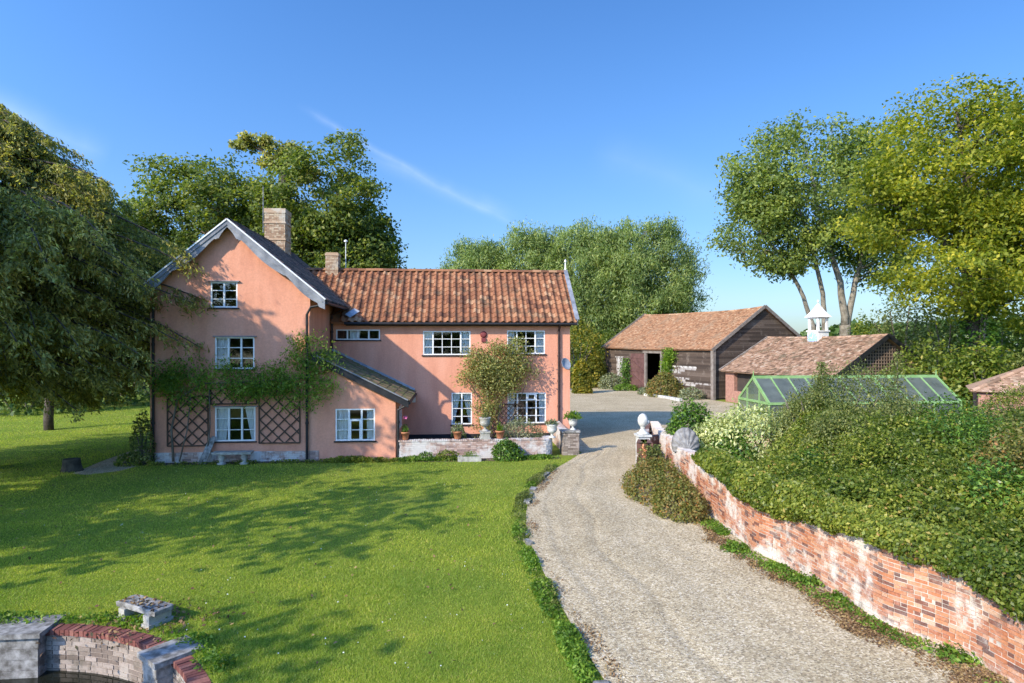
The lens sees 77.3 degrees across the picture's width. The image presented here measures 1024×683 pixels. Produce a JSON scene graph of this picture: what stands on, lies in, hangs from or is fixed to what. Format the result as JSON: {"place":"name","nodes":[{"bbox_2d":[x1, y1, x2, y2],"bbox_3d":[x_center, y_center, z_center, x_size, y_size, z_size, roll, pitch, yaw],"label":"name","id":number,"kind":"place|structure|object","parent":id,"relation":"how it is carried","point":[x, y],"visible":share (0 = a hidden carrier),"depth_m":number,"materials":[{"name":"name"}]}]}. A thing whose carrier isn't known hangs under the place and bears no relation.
{"place":"outdoors","nodes":[
{"label":"outdoors","id":0,"kind":"place"},
{"bbox_2d":[0,670,134,682],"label":"pond water","id":1,"kind":"structure","parent":0,"point":[48,676],"depth_m":10.15,"materials":[{"name":"black liquid"}]},
{"bbox_2d":[73,448,148,474],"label":"stone path","id":2,"kind":"structure","parent":0,"point":[105,466],"depth_m":23.84,"materials":[{"name":"grey stone"}]},
{"bbox_2d":[0,352,1013,682],"bbox_3d":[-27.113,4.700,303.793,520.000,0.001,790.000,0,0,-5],"label":"lawn","id":3,"kind":"structure","parent":0,"point":[364,518],"depth_m":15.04,"materials":[{"name":"green plant"}]},
{"bbox_2d":[0,368,105,415],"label":"hedgerow bush","id":4,"kind":"object","parent":3,"relation":"on","point":[26,410],"visible":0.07,"depth_m":40.86,"materials":[{"name":"green plant"}]},
{"bbox_2d":[43,282,93,430],"bbox_3d":[-24.558,-0.711,33.896,5.588,11.240,4.976,0,0,-28],"label":"slim tree","id":5,"kind":"object","parent":3,"relation":"on","point":[48,422],"depth_m":33.83,"materials":[{"name":"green plant"}]},
{"bbox_2d":[60,457,83,472],"bbox_3d":[-15.964,4.482,23.227,0.783,0.475,0.667,0,0,-5],"label":"tree stump","id":6,"kind":"object","parent":3,"relation":"on","point":[69,465],"visible":0.99,"depth_m":23.04,"materials":[{"name":"wood"}]},
{"bbox_2d":[0,614,210,682],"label":"pond wall","id":7,"kind":"structure","parent":3,"relation":"on","point":[146,659],"depth_m":10.20,"materials":[{"name":"brick"}]},
{"bbox_2d":[0,103,217,423],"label":"yew tree","id":8,"kind":"object","parent":3,"relation":"on","point":[64,224],"visible":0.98,"depth_m":22.02,"materials":[{"name":"green plant"}]},
{"bbox_2d":[0,609,238,675],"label":"pond edge plants","id":9,"kind":"object","parent":3,"relation":"on","point":[218,659],"visible":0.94,"depth_m":10.37,"materials":[{"name":"green plant"}]},
{"bbox_2d":[96,345,149,405],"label":"hedgerow bush","id":10,"kind":"object","parent":3,"relation":"on","point":[135,400],"visible":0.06,"depth_m":46.82,"materials":[{"name":"green plant"}]},
{"bbox_2d":[113,452,142,466],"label":"corner shrub","id":11,"kind":"object","parent":3,"relation":"on","point":[120,461],"visible":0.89,"depth_m":24.12,"materials":[{"name":"green plant"}]},
{"bbox_2d":[129,407,156,463],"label":"corner shrub","id":12,"kind":"object","parent":3,"relation":"on","point":[143,446],"visible":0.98,"depth_m":24.30,"materials":[{"name":"green plant"}]},
{"bbox_2d":[116,594,173,629],"bbox_3d":[-6.187,4.551,10.787,1.016,0.323,0.440,0,0,26],"label":"stone bench","id":13,"kind":"object","parent":3,"relation":"on","point":[155,617],"visible":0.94,"depth_m":10.66,"materials":[{"name":"white stone"}]},
{"bbox_2d":[37,585,258,656],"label":"leaf litter","id":14,"kind":"object","parent":3,"relation":"on","point":[146,629],"visible":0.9,"depth_m":10.61,"materials":[{"name":"green plant"}]},
{"bbox_2d":[115,148,315,278],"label":"oak tree","id":15,"kind":"object","parent":3,"relation":"on","point":[219,193],"visible":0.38,"depth_m":47.49,"materials":[{"name":"green plant"}]},
{"bbox_2d":[0,463,520,663],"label":"fallen leaves","id":16,"kind":"object","parent":3,"relation":"on","point":[243,613],"visible":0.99,"depth_m":13.61,"materials":[{"name":"plant"}]},
{"bbox_2d":[227,130,325,198],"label":"ivy clad tree","id":17,"kind":"object","parent":3,"relation":"on","point":[262,143],"visible":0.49,"depth_m":49.01,"materials":[{"name":"green plant"}]},
{"bbox_2d":[235,128,407,268],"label":"oak tree","id":18,"kind":"object","parent":3,"relation":"on","point":[370,244],"visible":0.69,"depth_m":46.74,"materials":[{"name":"green plant"}]},
{"bbox_2d":[139,456,558,465],"bbox_3d":[-6.099,4.688,25.032,16.100,0.001,0.750,0,0,-5],"label":"flower bed","id":19,"kind":"object","parent":3,"relation":"on","point":[482,459],"visible":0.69,"depth_m":25.00,"materials":[{"name":"green plant"}]},
{"bbox_2d":[198,436,215,463],"bbox_3d":[-11.727,4.191,24.633,0.267,1.066,0.649,0,0,37],"label":"leaning plank","id":20,"kind":"object","parent":19,"relation":"on","point":[204,457],"visible":0.96,"depth_m":24.62,"materials":[{"name":"wood"}]},
{"bbox_2d":[212,450,253,464],"bbox_3d":[-10.679,4.455,24.498,1.440,0.490,0.400,0,0,-5],"label":"stone bench","id":21,"kind":"object","parent":19,"relation":"on","point":[242,453],"visible":0.98,"depth_m":24.36,"materials":[{"name":"grey stone"}]},
{"bbox_2d":[145,455,398,465],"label":"house foot plants","id":22,"kind":"object","parent":19,"relation":"on","point":[346,459],"visible":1,"depth_m":24.69,"materials":[{"name":"green plant"}]},
{"bbox_2d":[398,454,558,461],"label":"house foot plants","id":23,"kind":"object","parent":19,"relation":"on","point":[412,458],"visible":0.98,"depth_m":25.08,"materials":[{"name":"green plant"}]},
{"bbox_2d":[491,437,526,461],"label":"box bush","id":24,"kind":"object","parent":19,"relation":"on","point":[506,452],"visible":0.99,"depth_m":25.16,"materials":[{"name":"green plant"}]},
{"bbox_2d":[135,187,579,462],"bbox_3d":[-5.915,-1.350,30.451,18.009,12.100,10.862,0,0,-5],"label":"farmhouse","id":25,"kind":"object","parent":3,"relation":"on","point":[400,337],"visible":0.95,"depth_m":29.05,"materials":[{"name":"paint"}]},
{"bbox_2d":[167,395,208,446],"bbox_3d":[-12.555,3.082,24.782,1.554,1.968,0.045,0,0,-5],"label":"wall trellis","id":26,"kind":"object","parent":25,"relation":"attached to","point":[207,430],"depth_m":24.78,"materials":[{"name":"brown wood"}]},
{"bbox_2d":[208,280,239,308],"bbox_3d":[-11.212,-1.818,24.952,1.166,1.101,0.180,0,0,-5],"label":"window","id":27,"kind":"structure","parent":25,"relation":"in","point":[224,290],"depth_m":24.97,"materials":[{"name":"white paint"}]},
{"bbox_2d":[213,336,256,369],"bbox_3d":[-10.812,0.452,25.043,1.641,1.347,0.290,0,0,-5],"label":"window","id":28,"kind":"structure","parent":25,"relation":"in","point":[222,343],"depth_m":25.06,"materials":[{"name":"white paint"}]},
{"bbox_2d":[213,406,257,442],"bbox_3d":[-10.793,3.234,25.045,1.679,1.429,0.290,0,0,-5],"label":"window","id":29,"kind":"structure","parent":25,"relation":"in","point":[222,413],"depth_m":25.06,"materials":[{"name":"white paint"}]},
{"bbox_2d":[143,329,346,461],"bbox_3d":[-10.197,2.041,24.527,7.508,5.188,0.895,0,0,-5],"label":"wisteria","id":30,"kind":"object","parent":25,"relation":"attached to","point":[167,376],"visible":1,"depth_m":24.63,"materials":[{"name":"green plant"}]},
{"bbox_2d":[258,383,299,443],"bbox_3d":[-9.116,2.825,25.089,1.592,2.347,0.045,0,0,-5],"label":"wall trellis","id":31,"kind":"object","parent":25,"relation":"attached to","point":[259,430],"depth_m":25.07,"materials":[{"name":"brown wood"}]},
{"bbox_2d":[334,408,376,442],"bbox_3d":[-6.225,3.319,25.468,1.660,1.347,0.260,0,0,-5],"label":"window","id":32,"kind":"structure","parent":25,"relation":"in","point":[344,429],"depth_m":25.49,"materials":[{"name":"white paint"}]},
{"bbox_2d":[334,329,380,340],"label":"window","id":33,"kind":"structure","parent":25,"relation":"in","point":[354,333],"depth_m":29.50,"materials":[{"name":"white paint"}]},
{"bbox_2d":[422,331,470,355],"bbox_3d":[-3.046,0.086,29.918,2.324,1.194,0.260,0,0,-5],"label":"window","id":34,"kind":"structure","parent":25,"relation":"in","point":[428,336],"depth_m":29.92,"materials":[{"name":"white paint"}]},
{"bbox_2d":[450,393,472,425],"bbox_3d":[-2.354,3.148,29.980,1.075,1.562,0.260,0,0,-5],"label":"window","id":35,"kind":"structure","parent":25,"relation":"in","point":[455,396],"depth_m":30.04,"materials":[{"name":"white paint"}]},
{"bbox_2d":[487,404,523,436],"bbox_3d":[-0.323,3.689,30.040,1.743,1.531,0.045,0,0,-5],"label":"wall trellis","id":36,"kind":"object","parent":25,"relation":"attached to","point":[509,416],"depth_m":30.05,"materials":[{"name":"brown wood"}]},
{"bbox_2d":[507,330,545,354],"bbox_3d":[0.656,0.051,30.248,1.922,1.183,0.260,0,0,-5],"label":"window","id":37,"kind":"structure","parent":25,"relation":"in","point":[539,336],"depth_m":30.27,"materials":[{"name":"white paint"}]},
{"bbox_2d":[507,393,545,424],"bbox_3d":[0.692,3.152,30.251,1.947,1.520,0.260,0,0,-5],"label":"window","id":38,"kind":"structure","parent":25,"relation":"in","point":[542,396],"depth_m":30.26,"materials":[{"name":"white paint"}]},
{"bbox_2d":[458,450,480,461],"bbox_3d":[-1.673,4.485,25.151,0.920,0.431,0.340,0,0,-5],"label":"stone trough","id":39,"kind":"object","parent":3,"relation":"on","point":[471,457],"visible":1,"depth_m":25.01,"materials":[{"name":"white stone"}]},
{"bbox_2d":[398,435,551,457],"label":"garden wall","id":40,"kind":"structure","parent":3,"relation":"on","point":[483,447],"depth_m":25.68,"materials":[{"name":"brick"}]},
{"bbox_2d":[479,412,490,438],"bbox_3d":[-1.095,3.373,25.925,0.500,1.114,0.495,0,0,-5],"label":"stone urn","id":41,"kind":"object","parent":40,"relation":"on","point":[485,423],"visible":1,"depth_m":25.75,"materials":[{"name":"white stone"}]},
{"bbox_2d":[450,332,544,437],"bbox_3d":[-0.674,2.029,29.329,4.361,4.964,1.104,0,0,-5],"label":"climbing shrub","id":42,"kind":"object","parent":40,"relation":"on","point":[491,371],"visible":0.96,"depth_m":29.42,"materials":[{"name":"green plant"}]},
{"bbox_2d":[495,415,546,437],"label":"sage bush","id":43,"kind":"object","parent":40,"relation":"on","point":[516,425],"visible":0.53,"depth_m":26.89,"materials":[{"name":"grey plant"}]},
{"bbox_2d":[437,233,514,269],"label":"willow tree","id":44,"kind":"object","parent":3,"relation":"on","point":[480,255],"visible":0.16,"depth_m":82.08,"materials":[{"name":"green plant"}]},
{"bbox_2d":[492,219,576,339],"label":"willow tree","id":45,"kind":"object","parent":3,"relation":"on","point":[537,244],"visible":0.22,"depth_m":80.44,"materials":[{"name":"green plant"}]},
{"bbox_2d":[511,463,599,682],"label":"border weeds","id":46,"kind":"object","parent":3,"relation":"on","point":[579,664],"visible":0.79,"depth_m":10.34,"materials":[{"name":"green plant"}]},
{"bbox_2d":[552,421,579,454],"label":"gate pier","id":47,"kind":"structure","parent":3,"relation":"on","point":[565,441],"depth_m":26.44,"materials":[{"name":"brick"}]},
{"bbox_2d":[523,472,608,682],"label":"kerb","id":48,"kind":"structure","parent":3,"relation":"on","point":[528,541],"depth_m":15.05,"materials":[{"name":"stone"}]},
{"bbox_2d":[123,315,1023,361],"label":"distant wood","id":49,"kind":"object","parent":3,"relation":"on","point":[834,329],"visible":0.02,"depth_m":143.37,"materials":[{"name":"green plant"}]},
{"bbox_2d":[570,358,592,393],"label":"shrub","id":50,"kind":"object","parent":3,"relation":"on","point":[581,381],"visible":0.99,"depth_m":57.59,"materials":[{"name":"green plant"}]},
{"bbox_2d":[570,316,607,387],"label":"shrub","id":51,"kind":"object","parent":3,"relation":"on","point":[591,336],"visible":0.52,"depth_m":65.40,"materials":[{"name":"green plant"}]},
{"bbox_2d":[543,214,637,368],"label":"willow tree","id":52,"kind":"object","parent":3,"relation":"on","point":[580,252],"visible":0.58,"depth_m":77.37,"materials":[{"name":"green plant"}]},
{"bbox_2d":[571,325,615,385],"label":"shrub","id":53,"kind":"object","parent":3,"relation":"on","point":[604,340],"visible":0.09,"depth_m":69.68,"materials":[{"name":"green plant"}]},
{"bbox_2d":[634,422,658,479],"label":"curved wall end","id":54,"kind":"structure","parent":3,"relation":"on","point":[651,440],"depth_m":22.34,"materials":[{"name":"red brick"}]},
{"bbox_2d":[636,439,664,482],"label":"wall creeper","id":55,"kind":"object","parent":54,"relation":"attached to","point":[657,449],"depth_m":21.25,"materials":[{"name":"green plant"}]},
{"bbox_2d":[585,212,717,340],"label":"willow tree","id":56,"kind":"object","parent":3,"relation":"on","point":[642,295],"visible":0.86,"depth_m":76.20,"materials":[{"name":"green plant"}]},
{"bbox_2d":[619,455,692,506],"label":"shrub","id":57,"kind":"object","parent":3,"relation":"on","point":[637,476],"visible":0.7,"depth_m":19.05,"materials":[{"name":"green plant"}]},
{"bbox_2d":[649,477,711,524],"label":"shrub","id":58,"kind":"object","parent":3,"relation":"on","point":[692,499],"visible":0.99,"depth_m":16.95,"materials":[{"name":"green plant"}]},
{"bbox_2d":[602,305,801,399],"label":"barn","id":59,"kind":"structure","parent":3,"relation":"on","point":[706,346],"depth_m":55.37,"materials":[{"name":"brown wood"}]},
{"bbox_2d":[619,358,631,386],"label":"climbing vine","id":60,"kind":"object","parent":59,"relation":"attached to","point":[625,372],"visible":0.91,"depth_m":62.64,"materials":[{"name":"green plant"}]},
{"bbox_2d":[630,353,643,388],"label":"door","id":61,"kind":"structure","parent":59,"relation":"in","point":[637,360],"depth_m":61.31,"materials":[{"name":"pink wood"}]},
{"bbox_2d":[659,347,678,385],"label":"climbing vine","id":62,"kind":"object","parent":59,"relation":"attached to","point":[668,357],"visible":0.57,"depth_m":56.20,"materials":[{"name":"green plant"}]},
{"bbox_2d":[719,539,752,553],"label":"weed clump","id":63,"kind":"object","parent":3,"relation":"on","point":[733,546],"visible":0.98,"depth_m":14.23,"materials":[{"name":"green plant"}]},
{"bbox_2d":[690,398,796,461],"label":"variegated bush","id":64,"kind":"object","parent":3,"relation":"on","point":[728,420],"visible":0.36,"depth_m":20.75,"materials":[{"name":"green plant"}]},
{"bbox_2d":[708,427,759,461],"bbox_3d":[7.083,3.590,20.608,1.831,1.737,1.904,0,0,20],"label":"ivy mound","id":65,"kind":"object","parent":64,"relation":"attached to","point":[745,448],"visible":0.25,"depth_m":20.18,"materials":[{"name":"green plant"}]},
{"bbox_2d":[777,446,834,468],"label":"tall shrub","id":66,"kind":"object","parent":3,"relation":"on","point":[806,452],"visible":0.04,"depth_m":16.48,"materials":[{"name":"green plant"}]},
{"bbox_2d":[759,368,854,459],"bbox_3d":[9.786,2.796,20.470,3.399,3.938,4.123,0,0,38],"label":"tall shrub","id":67,"kind":"object","parent":3,"relation":"on","point":[790,409],"visible":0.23,"depth_m":20.29,"materials":[{"name":"green plant"}]},
{"bbox_2d":[797,571,824,587],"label":"weed clump","id":68,"kind":"object","parent":3,"relation":"on","point":[813,580],"visible":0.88,"depth_m":12.27,"materials":[{"name":"green plant"}]},
{"bbox_2d":[807,361,839,447],"bbox_3d":[10.462,2.662,21.394,1.371,4.077,1.549,0,0,-5],"label":"sapling","id":69,"kind":"object","parent":3,"relation":"on","point":[821,366],"visible":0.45,"depth_m":21.48,"materials":[{"name":"green plant"}]},
{"bbox_2d":[701,106,947,335],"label":"ash tree","id":70,"kind":"object","parent":3,"relation":"on","point":[775,215],"visible":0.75,"depth_m":56.27,"materials":[{"name":"green plant"}]},
{"bbox_2d":[719,333,933,402],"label":"stable","id":71,"kind":"structure","parent":3,"relation":"on","point":[776,355],"depth_m":44.82,"materials":[{"name":"brown tile"}]},
{"bbox_2d":[805,300,831,340],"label":"clock turret","id":72,"kind":"object","parent":71,"relation":"on","point":[818,312],"visible":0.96,"depth_m":46.74,"materials":[{"name":"white paint"}]},
{"bbox_2d":[650,421,1023,682],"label":"garden wall","id":73,"kind":"structure","parent":3,"relation":"on","point":[922,600],"depth_m":10.69,"materials":[{"name":"brick"}]},
{"bbox_2d":[671,428,699,451],"bbox_3d":[5.554,3.127,20.436,0.860,0.780,0.440,0,-14,7],"label":"ribbed stone","id":74,"kind":"object","parent":73,"relation":"on","point":[686,438],"visible":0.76,"depth_m":20.39,"materials":[{"name":"white stone"}]},
{"bbox_2d":[767,356,912,439],"bbox_3d":[11.598,2.619,22.448,5.475,4.293,3.988,0,0,-5],"label":"tall shrub","id":75,"kind":"object","parent":3,"relation":"on","point":[853,379],"visible":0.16,"depth_m":21.85,"materials":[{"name":"green plant"}]},
{"bbox_2d":[797,386,892,474],"bbox_3d":[9.460,2.947,18.022,3.292,3.640,3.886,0,0,-5],"label":"tall shrub","id":76,"kind":"object","parent":3,"relation":"on","point":[826,425],"visible":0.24,"depth_m":17.51,"materials":[{"name":"green plant"}]},
{"bbox_2d":[690,396,1023,625],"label":"hedge","id":77,"kind":"object","parent":3,"relation":"on","point":[821,494],"visible":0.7,"depth_m":11.96,"materials":[{"name":"green plant"}]},
{"bbox_2d":[847,309,875,334],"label":"thicket","id":78,"kind":"object","parent":3,"relation":"on","point":[863,331],"visible":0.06,"depth_m":53.94,"materials":[{"name":"green plant"}]},
{"bbox_2d":[826,409,948,542],"bbox_3d":[8.536,3.144,14.394,2.753,3.237,3.191,0,0,-5],"label":"tall shrub","id":79,"kind":"object","parent":3,"relation":"on","point":[890,438],"visible":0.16,"depth_m":14.34,"materials":[{"name":"green plant"}]},
{"bbox_2d":[874,351,925,413],"bbox_3d":[13.619,2.511,22.466,1.906,4.379,1.647,0,0,-5],"label":"sapling","id":80,"kind":"object","parent":3,"relation":"on","point":[896,359],"visible":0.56,"depth_m":22.47,"materials":[{"name":"green plant"}]},
{"bbox_2d":[867,260,947,362],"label":"thicket","id":81,"kind":"object","parent":3,"relation":"on","point":[890,326],"visible":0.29,"depth_m":46.74,"materials":[{"name":"green plant"}]},
{"bbox_2d":[868,386,968,453],"bbox_3d":[12.385,3.055,20.157,4.059,3.413,3.203,0,0,-5],"label":"tall shrub","id":82,"kind":"object","parent":3,"relation":"on","point":[901,410],"visible":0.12,"depth_m":19.98,"materials":[{"name":"green plant"}]},
{"bbox_2d":[819,72,1023,379],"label":"turning ash tree","id":83,"kind":"object","parent":3,"relation":"on","point":[991,211],"visible":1,"depth_m":35.48,"materials":[{"name":"green plant"}]},
{"bbox_2d":[955,233,1000,399],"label":"ivy column","id":84,"kind":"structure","parent":83,"relation":"attached to","point":[983,332],"depth_m":36.16,"materials":[{"name":"green plant"}]},
{"bbox_2d":[876,332,972,413],"bbox_3d":[23.862,2.124,36.951,5.441,5.390,4.883,0,0,31],"label":"thicket","id":85,"kind":"object","parent":3,"relation":"on","point":[922,365],"visible":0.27,"depth_m":36.40,"materials":[{"name":"green plant"}]},
{"bbox_2d":[906,286,1003,379],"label":"thicket","id":86,"kind":"object","parent":3,"relation":"on","point":[948,330],"visible":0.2,"depth_m":42.74,"materials":[{"name":"green plant"}]},
{"bbox_2d":[922,640,987,669],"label":"weed clump","id":87,"kind":"object","parent":3,"relation":"on","point":[964,656],"visible":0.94,"depth_m":9.42,"materials":[{"name":"green plant"}]},
{"bbox_2d":[911,388,1014,522],"bbox_3d":[11.563,2.979,16.002,3.277,3.568,3.424,0,0,-5],"label":"tall shrub","id":88,"kind":"object","parent":3,"relation":"on","point":[973,421],"visible":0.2,"depth_m":16.07,"materials":[{"name":"green plant"}]},
{"bbox_2d":[932,336,1023,419],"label":"thicket","id":89,"kind":"object","parent":3,"relation":"on","point":[979,368],"visible":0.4,"depth_m":34.54,"materials":[{"name":"green plant"}]},
{"bbox_2d":[941,306,1023,389],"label":"thicket","id":90,"kind":"object","parent":3,"relation":"on","point":[1005,344],"visible":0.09,"depth_m":40.45,"materials":[{"name":"green plant"}]},
{"bbox_2d":[943,446,1023,575],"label":"tall shrub","id":91,"kind":"object","parent":3,"relation":"on","point":[994,469],"visible":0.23,"depth_m":11.22,"materials":[{"name":"green plant"}]},
{"bbox_2d":[949,395,1023,465],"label":"tall shrub","id":92,"kind":"object","parent":3,"relation":"on","point":[1016,415],"visible":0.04,"depth_m":18.81,"materials":[{"name":"green plant"}]},
{"bbox_2d":[966,366,1023,418],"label":"tiled shed","id":93,"kind":"structure","parent":3,"relation":"on","point":[981,388],"depth_m":28.91,"materials":[{"name":"brown tile"}]},
{"bbox_2d":[968,407,1023,559],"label":"tall shrub","id":94,"kind":"object","parent":3,"relation":"on","point":[1020,448],"visible":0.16,"depth_m":13.02,"materials":[{"name":"green plant"}]},
{"bbox_2d":[969,381,1023,418],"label":"tall shrub","id":95,"kind":"object","parent":3,"relation":"on","point":[1019,394],"visible":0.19,"depth_m":24.55,"materials":[{"name":"green plant"}]},
{"bbox_2d":[0,0,1023,350],"label":"sky","id":96,"kind":"structure","parent":0,"point":[479,116],"materials":[{"name":"blue"}]},
{"bbox_2d":[570,387,765,452],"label":"gravel yard","id":97,"kind":"structure","parent":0,"point":[609,418],"depth_m":42.29,"materials":[{"name":"beige gravel"}]},
{"bbox_2d":[585,354,607,387],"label":"shrub","id":98,"kind":"object","parent":97,"relation":"on","point":[599,366],"visible":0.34,"depth_m":65.70,"materials":[{"name":"green plant"}]},
{"bbox_2d":[597,372,623,388],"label":"shrub","id":99,"kind":"object","parent":97,"relation":"on","point":[608,378],"visible":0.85,"depth_m":63.31,"materials":[{"name":"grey plant"}]},
{"bbox_2d":[644,369,683,396],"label":"shrub","id":100,"kind":"object","parent":97,"relation":"on","point":[673,382],"visible":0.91,"depth_m":54.09,"materials":[{"name":"green plant"}]},
{"bbox_2d":[677,386,705,399],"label":"shrub","id":101,"kind":"object","parent":97,"relation":"on","point":[683,394],"visible":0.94,"depth_m":51.82,"materials":[{"name":"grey plant"}]},
{"bbox_2d":[738,371,961,448],"bbox_3d":[15.451,3.015,29.615,9.100,3.370,3.150,0,0,-5],"label":"greenhouse","id":102,"kind":"object","parent":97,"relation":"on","point":[771,391],"visible":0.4,"depth_m":29.00,"materials":[{"name":"green paint"}]},
{"bbox_2d":[660,396,714,449],"bbox_3d":[6.471,3.197,22.690,2.310,2.531,1.840,0,0,-5],"label":"ivy mound","id":103,"kind":"object","parent":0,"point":[673,426],"visible":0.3,"depth_m":22.46,"materials":[{"name":"green plant"}]},
{"bbox_2d":[526,442,1009,682],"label":"gravel drive","id":104,"kind":"structure","parent":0,"point":[650,597],"depth_m":11.40,"materials":[{"name":"beige gravel"}]},
{"bbox_2d":[527,469,625,681],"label":"drive edge litter","id":105,"kind":"object","parent":104,"relation":"on","point":[538,501],"visible":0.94,"depth_m":10.27,"materials":[{"name":"brown plant"}]},
{"bbox_2d":[651,483,1010,682],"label":"wall foot litter","id":106,"kind":"object","parent":104,"relation":"on","point":[970,677],"depth_m":10.36,"materials":[{"name":"brown plant"}]},
{"bbox_2d":[675,492,1007,682],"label":"wall foot weeds","id":107,"kind":"object","parent":104,"relation":"on","point":[793,577],"depth_m":11.51,"materials":[{"name":"green plant"}]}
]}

